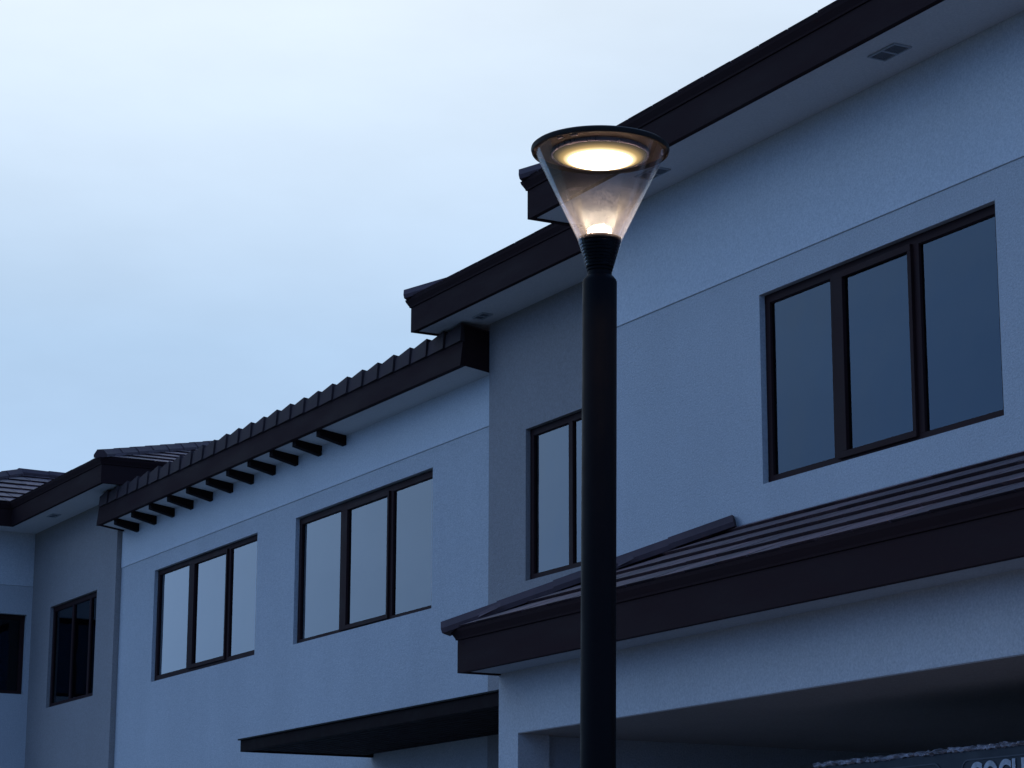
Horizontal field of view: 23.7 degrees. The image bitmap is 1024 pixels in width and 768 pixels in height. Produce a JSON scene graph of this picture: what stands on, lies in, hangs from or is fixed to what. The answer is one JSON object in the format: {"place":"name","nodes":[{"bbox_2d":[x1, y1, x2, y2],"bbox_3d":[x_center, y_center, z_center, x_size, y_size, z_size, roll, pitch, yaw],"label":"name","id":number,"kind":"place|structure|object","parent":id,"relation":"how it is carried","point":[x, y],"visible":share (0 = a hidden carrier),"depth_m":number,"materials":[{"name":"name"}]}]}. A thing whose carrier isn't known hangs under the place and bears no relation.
{"place":"outdoors","nodes":[
{"label":"outdoors","id":0,"kind":"place"},
{"bbox_2d":[0,0,835,472],"label":"sky","id":1,"kind":"structure","parent":0,"point":[216,216],"materials":[{"name":"blue"}]},
{"bbox_2d":[531,125,669,767],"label":"street lamp","id":2,"kind":"object","parent":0,"point":[599,149],"visible":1,"depth_m":8.32,"materials":[{"name":"metal"}]},
{"bbox_3d":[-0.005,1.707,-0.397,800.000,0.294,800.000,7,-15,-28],"label":"ground","id":3,"kind":"structure","parent":0,"visible":0},
{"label":"house plinth","id":4,"kind":"structure","parent":3,"relation":"on","visible":0},
{"bbox_2d":[0,441,211,767],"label":"townhouse","id":5,"kind":"structure","parent":4,"relation":"on","point":[60,571],"depth_m":31.60,"materials":[{"name":"grey paint"}]},
{"bbox_2d":[0,614,24,693],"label":"window","id":6,"kind":"structure","parent":5,"relation":"in","point":[11,626],"depth_m":32.73,"materials":[{"name":"brown metal"}]},
{"bbox_2d":[49,591,96,706],"bbox_3d":[-5.568,3.412,31.303,0.075,1.325,1.836,7,-15,-28],"label":"window","id":7,"kind":"structure","parent":5,"relation":"in","point":[74,621],"depth_m":31.35,"materials":[{"name":"brown metal"}]},
{"bbox_2d":[96,323,498,767],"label":"townhouse","id":8,"kind":"structure","parent":4,"relation":"on","point":[302,579],"depth_m":24.66,"materials":[{"name":"white paint"}]},
{"bbox_2d":[154,534,257,680],"bbox_3d":[-3.439,2.567,27.636,0.097,1.340,3.131,7,-15,-28],"label":"window","id":9,"kind":"structure","parent":8,"relation":"in","point":[206,603],"depth_m":27.59,"materials":[{"name":"blue metal"}]},
{"bbox_2d":[297,471,432,642],"bbox_3d":[-1.438,1.765,24.075,0.097,1.350,3.166,7,-15,-28],"label":"window","id":10,"kind":"structure","parent":8,"relation":"in","point":[365,560],"depth_m":24.00,"materials":[{"name":"blue metal"}]},
{"bbox_2d":[403,0,1023,767],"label":"townhouse","id":11,"kind":"structure","parent":4,"relation":"on","point":[815,222],"depth_m":15.97,"materials":[{"name":"white paint"}]},
{"bbox_2d":[530,411,581,579],"bbox_3d":[0.614,0.872,20.313,0.075,1.325,1.771,7,-15,-28],"label":"window","id":12,"kind":"structure","parent":11,"relation":"in","point":[555,446],"depth_m":20.71,"materials":[{"name":"brown metal"}]},
{"bbox_2d":[765,204,1003,481],"bbox_3d":[2.364,-0.206,15.659,0.097,1.325,2.506,7,-15,-28],"label":"window","id":13,"kind":"structure","parent":11,"relation":"in","point":[899,343],"depth_m":15.57,"materials":[{"name":"blue metal"}]},
{"bbox_2d":[812,741,1023,767],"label":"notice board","id":14,"kind":"object","parent":4,"relation":"on","point":[1005,754],"visible":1,"depth_m":13.70,"materials":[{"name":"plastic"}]}
]}

